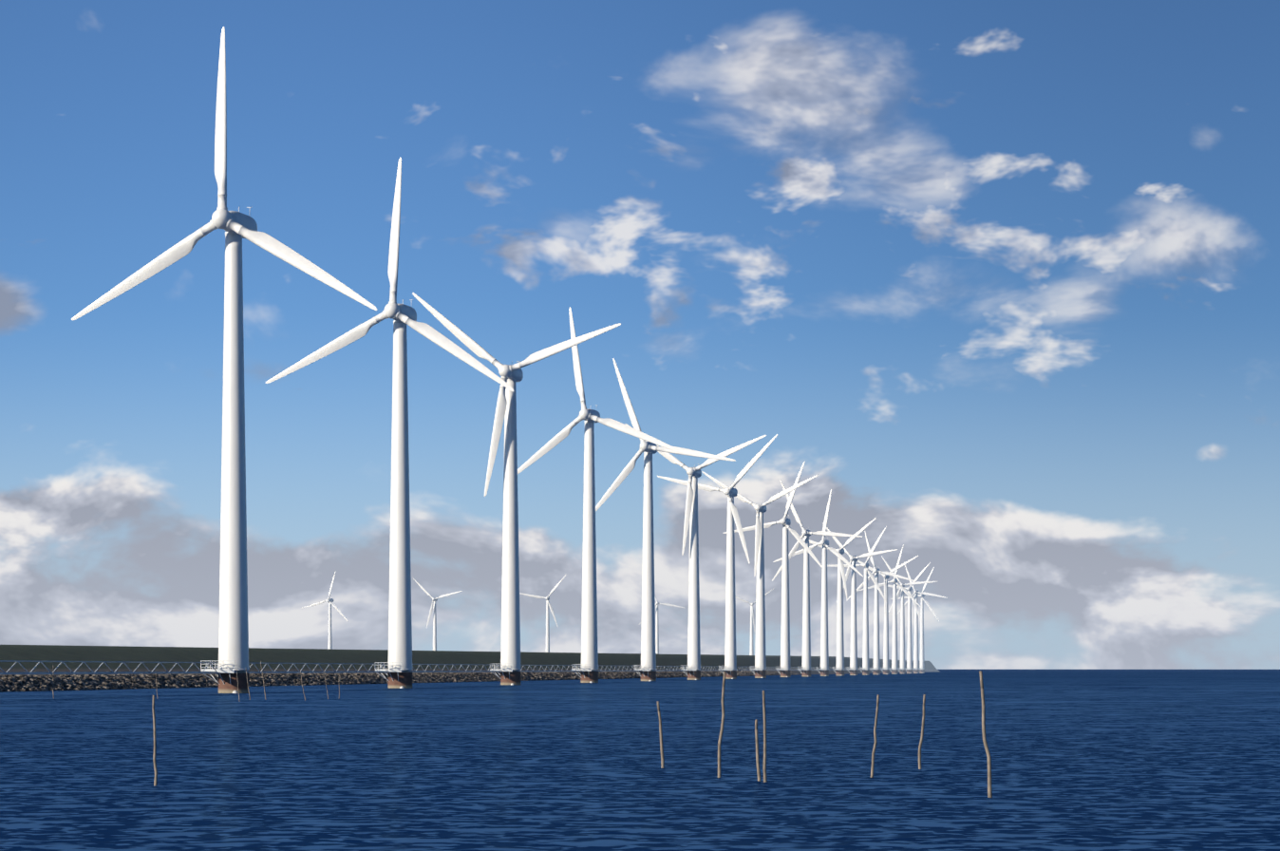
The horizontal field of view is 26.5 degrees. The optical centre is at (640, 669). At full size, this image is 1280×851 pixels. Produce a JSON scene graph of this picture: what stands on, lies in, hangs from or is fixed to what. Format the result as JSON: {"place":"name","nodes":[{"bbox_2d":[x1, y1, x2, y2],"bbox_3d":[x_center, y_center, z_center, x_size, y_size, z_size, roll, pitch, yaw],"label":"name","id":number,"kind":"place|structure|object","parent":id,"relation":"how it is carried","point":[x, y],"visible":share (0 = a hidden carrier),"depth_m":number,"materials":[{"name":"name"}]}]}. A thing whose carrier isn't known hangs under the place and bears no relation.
{"place":"outdoors","nodes":[
{"label":"outdoors","id":0,"kind":"place"},
{"bbox_2d":[200,233,249,693],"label":"turbine tower","id":1,"kind":"structure","parent":0,"point":[233,639],"depth_m":303.02,"materials":[{"name":"white metal"}]},
{"bbox_2d":[0,659,217,674],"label":"walkway","id":2,"kind":"structure","parent":1,"relation":"attached to","point":[82,672],"depth_m":264.88,"materials":[{"name":"metal"}]},
{"bbox_2d":[224,206,257,238],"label":"turbine nacelle","id":3,"kind":"object","parent":1,"relation":"on","point":[249,222],"visible":0.48,"depth_m":304.36,"materials":[{"name":"grey metal"}]},
{"bbox_2d":[71,26,376,319],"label":"turbine rotor","id":4,"kind":"object","parent":3,"relation":"attached to","point":[221,217],"visible":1,"depth_m":301.04,"materials":[{"name":"white plastic"}]},
{"bbox_2d":[327,602,332,649],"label":"turbine tower","id":5,"kind":"structure","parent":0,"point":[329,643],"depth_m":1510.59,"materials":[{"name":"white metal"}]},
{"bbox_2d":[301,572,347,621],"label":"turbine rotor","id":6,"kind":"object","parent":5,"relation":"attached to","point":[333,605],"visible":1,"depth_m":1508.49,"materials":[{"name":"white plastic"}]},
{"bbox_2d":[375,321,413,688],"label":"turbine tower","id":7,"kind":"structure","parent":0,"point":[399,668],"depth_m":379.94,"materials":[{"name":"white metal"}]},
{"bbox_2d":[247,662,388,673],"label":"walkway","id":8,"kind":"structure","parent":7,"relation":"attached to","point":[286,671],"depth_m":338.46,"materials":[{"name":"metal"}]},
{"bbox_2d":[393,299,416,321],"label":"turbine nacelle","id":9,"kind":"object","parent":7,"relation":"on","point":[408,311],"visible":0.46,"depth_m":381.37,"materials":[{"name":"grey metal"}]},
{"bbox_2d":[265,157,514,391],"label":"turbine rotor","id":10,"kind":"object","parent":9,"relation":"attached to","point":[392,310],"visible":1,"depth_m":377.80,"materials":[{"name":"white plastic"}]},
{"bbox_2d":[432,601,436,650],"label":"turbine tower","id":11,"kind":"structure","parent":0,"point":[434,628],"depth_m":1488.10,"materials":[{"name":"white metal"}]},
{"bbox_2d":[413,578,462,627],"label":"turbine rotor","id":12,"kind":"object","parent":11,"relation":"attached to","point":[429,594],"visible":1,"depth_m":1486.71,"materials":[{"name":"white plastic"}]},
{"bbox_2d":[489,379,521,684],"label":"turbine tower","id":13,"kind":"structure","parent":0,"point":[510,653],"depth_m":456.85,"materials":[{"name":"white metal"}]},
{"bbox_2d":[411,663,501,672],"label":"walkway","id":14,"kind":"structure","parent":13,"relation":"attached to","point":[450,670],"depth_m":418.97,"materials":[{"name":"metal"}]},
{"bbox_2d":[507,360,523,381],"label":"turbine nacelle","id":15,"kind":"object","parent":13,"relation":"on","point":[517,375],"visible":0.38,"depth_m":458.42,"materials":[{"name":"grey metal"}]},
{"bbox_2d":[412,292,621,496],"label":"turbine rotor","id":16,"kind":"object","parent":15,"relation":"attached to","point":[505,371],"visible":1,"depth_m":455.17,"materials":[{"name":"white plastic"}]},
{"bbox_2d":[545,600,549,652],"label":"turbine tower","id":17,"kind":"structure","parent":0,"point":[547,630],"depth_m":1466.32,"materials":[{"name":"white metal"}]},
{"bbox_2d":[519,574,566,625],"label":"turbine rotor","id":18,"kind":"object","parent":17,"relation":"attached to","point":[547,597],"visible":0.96,"depth_m":1464.43,"materials":[{"name":"white plastic"}]},
{"bbox_2d":[571,421,598,682],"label":"turbine tower","id":19,"kind":"structure","parent":0,"point":[589,672],"depth_m":533.77,"materials":[{"name":"white metal"}]},
{"bbox_2d":[518,664,582,671],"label":"walkway","id":20,"kind":"structure","parent":19,"relation":"attached to","point":[551,668],"depth_m":500.17,"materials":[{"name":"metal"}]},
{"bbox_2d":[583,408,600,422],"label":"turbine nacelle","id":21,"kind":"object","parent":19,"relation":"on","point":[594,412],"visible":0.42,"depth_m":534.47,"materials":[{"name":"grey metal"}]},
{"bbox_2d":[517,306,682,473],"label":"turbine rotor","id":22,"kind":"object","parent":21,"relation":"attached to","point":[585,413],"visible":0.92,"depth_m":532.04,"materials":[{"name":"white plastic"}]},
{"bbox_2d":[0,669,1279,850],"bbox_3d":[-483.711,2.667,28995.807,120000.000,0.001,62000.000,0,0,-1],"label":"water","id":23,"kind":"structure","parent":0,"point":[1134,759],"depth_m":75.04,"materials":[{"name":"blue liquid"}]},
{"bbox_2d":[0,669,796,692],"bbox_3d":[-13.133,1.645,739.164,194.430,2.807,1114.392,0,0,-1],"label":"riprap rocks","id":24,"kind":"object","parent":23,"relation":"on","point":[122,681],"visible":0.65,"depth_m":435.23,"materials":[{"name":"grey stone"}]},
{"bbox_2d":[0,644,931,690],"bbox_3d":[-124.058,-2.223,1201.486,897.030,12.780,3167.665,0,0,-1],"label":"dyke","id":25,"kind":"structure","parent":23,"relation":"on","point":[367,658],"depth_m":507.27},
{"bbox_2d":[52,660,992,797],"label":"wooden poles","id":26,"kind":"object","parent":23,"relation":"on","point":[989,793],"visible":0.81,"depth_m":64.87,"materials":[{"name":"brown wood"}]},
{"bbox_2d":[912,660,939,671],"bbox_3d":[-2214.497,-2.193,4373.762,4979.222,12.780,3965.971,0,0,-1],"label":"distant land","id":27,"kind":"structure","parent":23,"relation":"on","point":[930,666],"depth_m":2707.81,"materials":[{"name":"grey"}]},
{"bbox_2d":[0,0,1279,669],"label":"sky","id":28,"kind":"structure","parent":0,"point":[1002,277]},
{"bbox_2d":[633,452,656,680],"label":"turbine tower","id":29,"kind":"structure","parent":0,"point":[648,668],"depth_m":610.69,"materials":[{"name":"white metal"}]},
{"bbox_2d":[596,665,641,671],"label":"walkway","id":30,"kind":"structure","parent":29,"relation":"attached to","point":[618,668],"depth_m":579.52,"materials":[{"name":"metal"}]},
{"bbox_2d":[643,441,657,453],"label":"turbine nacelle","id":31,"kind":"object","parent":29,"relation":"on","point":[651,451],"visible":0.35,"depth_m":611.23,"materials":[{"name":"grey metal"}]},
{"bbox_2d":[595,357,735,511],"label":"turbine rotor","id":32,"kind":"object","parent":31,"relation":"attached to","point":[645,445],"visible":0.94,"depth_m":609.44,"materials":[{"name":"white plastic"}]},
{"bbox_2d":[640,665,688,671],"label":"walkway","id":33,"kind":"structure","parent":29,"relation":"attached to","point":[670,668],"depth_m":655.25,"materials":[{"name":"metal"}]},
{"bbox_2d":[655,604,658,653],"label":"turbine tower","id":34,"kind":"structure","parent":0,"point":[656,633],"depth_m":1575.82,"materials":[{"name":"white metal"}]},
{"bbox_2d":[639,594,683,624],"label":"turbine rotor","id":35,"kind":"object","parent":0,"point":[657,602],"visible":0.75,"depth_m":1574.16,"materials":[{"name":"white plastic"}]},
{"bbox_2d":[680,476,700,679],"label":"turbine tower","id":36,"kind":"structure","parent":0,"point":[693,650],"depth_m":687.59,"materials":[{"name":"white metal"}]},
{"bbox_2d":[693,463,701,477],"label":"turbine nacelle","id":37,"kind":"object","parent":36,"relation":"on","point":[698,474],"visible":0.46,"depth_m":689.30,"materials":[{"name":"metal"}]},
{"bbox_2d":[624,423,766,555],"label":"turbine rotor","id":38,"kind":"object","parent":37,"relation":"attached to","point":[690,471],"visible":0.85,"depth_m":685.73,"materials":[{"name":"white plastic"}]},
{"bbox_2d":[686,666,725,670],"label":"walkway","id":39,"kind":"structure","parent":36,"relation":"attached to","point":[712,668],"depth_m":736.27,"materials":[{"name":"metal"}]},
{"bbox_2d":[657,433,777,563],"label":"turbine rotor","id":40,"kind":"object","parent":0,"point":[726,491],"visible":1,"depth_m":761.79,"materials":[{"name":"white plastic"}]},
{"bbox_2d":[718,496,736,678],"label":"turbine tower","id":41,"kind":"structure","parent":0,"point":[730,658],"depth_m":764.50,"materials":[{"name":"white metal"}]},
{"bbox_2d":[731,488,737,496],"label":"turbine nacelle","id":42,"kind":"object","parent":41,"relation":"on","point":[734,492],"visible":0.62,"depth_m":765.72,"materials":[{"name":"metal"}]},
{"bbox_2d":[723,666,755,670],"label":"walkway","id":43,"kind":"structure","parent":41,"relation":"attached to","point":[747,668],"depth_m":821.06,"materials":[{"name":"metal"}]},
{"bbox_2d":[749,605,753,655],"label":"turbine tower","id":44,"kind":"structure","parent":0,"point":[751,649],"depth_m":1603.02,"materials":[{"name":"white metal"}]},
{"bbox_2d":[735,587,774,631],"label":"turbine rotor","id":45,"kind":"object","parent":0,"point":[745,601],"visible":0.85,"depth_m":1601.40,"materials":[{"name":"white plastic"}]},
{"bbox_2d":[750,511,766,677],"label":"turbine tower","id":46,"kind":"structure","parent":0,"point":[760,659],"depth_m":841.39,"materials":[{"name":"white metal"}]},
{"bbox_2d":[759,506,766,512],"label":"turbine nacelle","id":47,"kind":"object","parent":46,"relation":"on","point":[763,509],"visible":0.31,"depth_m":842.54,"materials":[{"name":"metal"}]},
{"bbox_2d":[753,666,781,670],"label":"walkway","id":48,"kind":"structure","parent":46,"relation":"attached to","point":[772,668],"depth_m":888.52,"materials":[{"name":"metal"}]},
{"bbox_2d":[701,470,818,576],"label":"turbine rotor","id":49,"kind":"object","parent":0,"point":[758,507],"visible":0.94,"depth_m":839.52,"materials":[{"name":"white plastic"}]},
{"bbox_2d":[722,461,823,568],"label":"turbine rotor","id":50,"kind":"object","parent":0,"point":[795,534],"visible":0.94,"depth_m":915.59,"materials":[{"name":"white plastic"}]},
{"bbox_2d":[776,525,790,677],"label":"turbine tower","id":51,"kind":"structure","parent":0,"point":[785,645],"depth_m":918.34,"materials":[{"name":"white metal"}]},
{"bbox_2d":[783,514,790,525],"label":"turbine nacelle","id":52,"kind":"object","parent":51,"relation":"on","point":[788,521],"visible":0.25,"depth_m":920.50,"materials":[{"name":"metal"}]},
{"bbox_2d":[779,666,803,670],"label":"walkway","id":53,"kind":"structure","parent":51,"relation":"attached to","point":[796,668],"depth_m":968.17,"materials":[{"name":"metal"}]},
{"bbox_2d":[798,536,810,676],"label":"turbine tower","id":54,"kind":"structure","parent":0,"point":[806,650],"depth_m":995.25,"materials":[{"name":"white metal"}]},
{"bbox_2d":[771,480,862,581],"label":"turbine rotor","id":55,"kind":"object","parent":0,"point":[804,532],"visible":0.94,"depth_m":993.44,"materials":[{"name":"white plastic"}]},
{"bbox_2d":[773,489,863,576],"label":"turbine rotor","id":56,"kind":"object","parent":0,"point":[835,552],"visible":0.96,"depth_m":1069.62,"materials":[{"name":"white plastic"}]},
{"bbox_2d":[816,545,828,676],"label":"turbine tower","id":57,"kind":"structure","parent":0,"point":[824,659],"depth_m":1072.17,"materials":[{"name":"white metal"}]},
{"bbox_2d":[832,554,844,675],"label":"turbine tower","id":58,"kind":"structure","parent":0,"point":[839,665],"depth_m":1149.06,"materials":[{"name":"white metal"}]},
{"bbox_2d":[802,517,876,600],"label":"turbine rotor","id":59,"kind":"object","parent":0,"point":[847,542],"visible":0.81,"depth_m":1146.47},
{"bbox_2d":[847,561,857,675],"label":"turbine tower","id":60,"kind":"structure","parent":0,"point":[854,654],"depth_m":1226.00,"materials":[{"name":"white metal"}]},
{"bbox_2d":[827,526,886,602],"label":"turbine rotor","id":61,"kind":"object","parent":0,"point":[864,564],"visible":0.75,"depth_m":1300.04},
{"bbox_2d":[822,522,898,602],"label":"turbine rotor","id":62,"kind":"object","parent":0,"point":[839,544],"visible":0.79,"depth_m":1224.03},
{"bbox_2d":[860,567,869,675],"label":"turbine tower","id":63,"kind":"structure","parent":0,"point":[865,657],"depth_m":1302.92,"materials":[{"name":"white metal"}]},
{"bbox_2d":[870,573,880,674],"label":"turbine tower","id":64,"kind":"structure","parent":0,"point":[876,665],"depth_m":1379.82,"materials":[{"name":"white metal"}]},
{"bbox_2d":[846,530,915,601],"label":"turbine rotor","id":65,"kind":"object","parent":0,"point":[875,570],"visible":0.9,"depth_m":1377.87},
{"bbox_2d":[880,578,889,674],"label":"turbine tower","id":66,"kind":"structure","parent":0,"point":[886,668],"depth_m":1456.66,"materials":[{"name":"white metal"}]},
{"bbox_2d":[857,555,918,614],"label":"turbine rotor","id":67,"kind":"object","parent":66,"relation":"attached to","point":[885,575],"visible":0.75,"depth_m":1454.76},
{"bbox_2d":[858,544,920,606],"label":"turbine rotor","id":68,"kind":"object","parent":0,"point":[894,580],"visible":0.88,"depth_m":1530.99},
{"bbox_2d":[890,583,897,674],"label":"turbine tower","id":69,"kind":"structure","parent":0,"point":[894,647],"depth_m":1533.66,"materials":[{"name":"white metal"}]},
{"bbox_2d":[897,586,905,673],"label":"turbine tower","id":70,"kind":"structure","parent":0,"point":[902,668],"depth_m":1610.57,"materials":[{"name":"white metal"}]},
{"bbox_2d":[881,555,937,613],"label":"turbine rotor","id":71,"kind":"object","parent":70,"relation":"attached to","point":[902,584],"visible":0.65,"depth_m":1608.63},
{"bbox_2d":[878,562,930,621],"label":"turbine rotor","id":72,"kind":"object","parent":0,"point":[915,579],"visible":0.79,"depth_m":1684.56,"materials":[{"name":"white plastic"}]},
{"bbox_2d":[905,590,912,673],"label":"turbine tower","id":73,"kind":"structure","parent":0,"point":[909,657],"depth_m":1687.49,"materials":[{"name":"white metal"}]},
{"bbox_2d":[890,566,939,621],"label":"turbine rotor","id":74,"kind":"object","parent":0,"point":[926,601],"visible":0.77,"depth_m":1838.25,"materials":[{"name":"white plastic"}]},
{"bbox_2d":[912,594,919,673],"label":"turbine tower","id":75,"kind":"structure","parent":0,"point":[915,655],"depth_m":1764.37,"materials":[{"name":"white metal"}]},
{"bbox_2d":[919,597,924,673],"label":"turbine tower","id":76,"kind":"structure","parent":0,"point":[921,665],"depth_m":1841.34,"materials":[{"name":"white metal"}]},
{"bbox_2d":[897,564,947,614],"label":"turbine rotor","id":77,"kind":"object","parent":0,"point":[915,592],"visible":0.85,"depth_m":1762.24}
]}

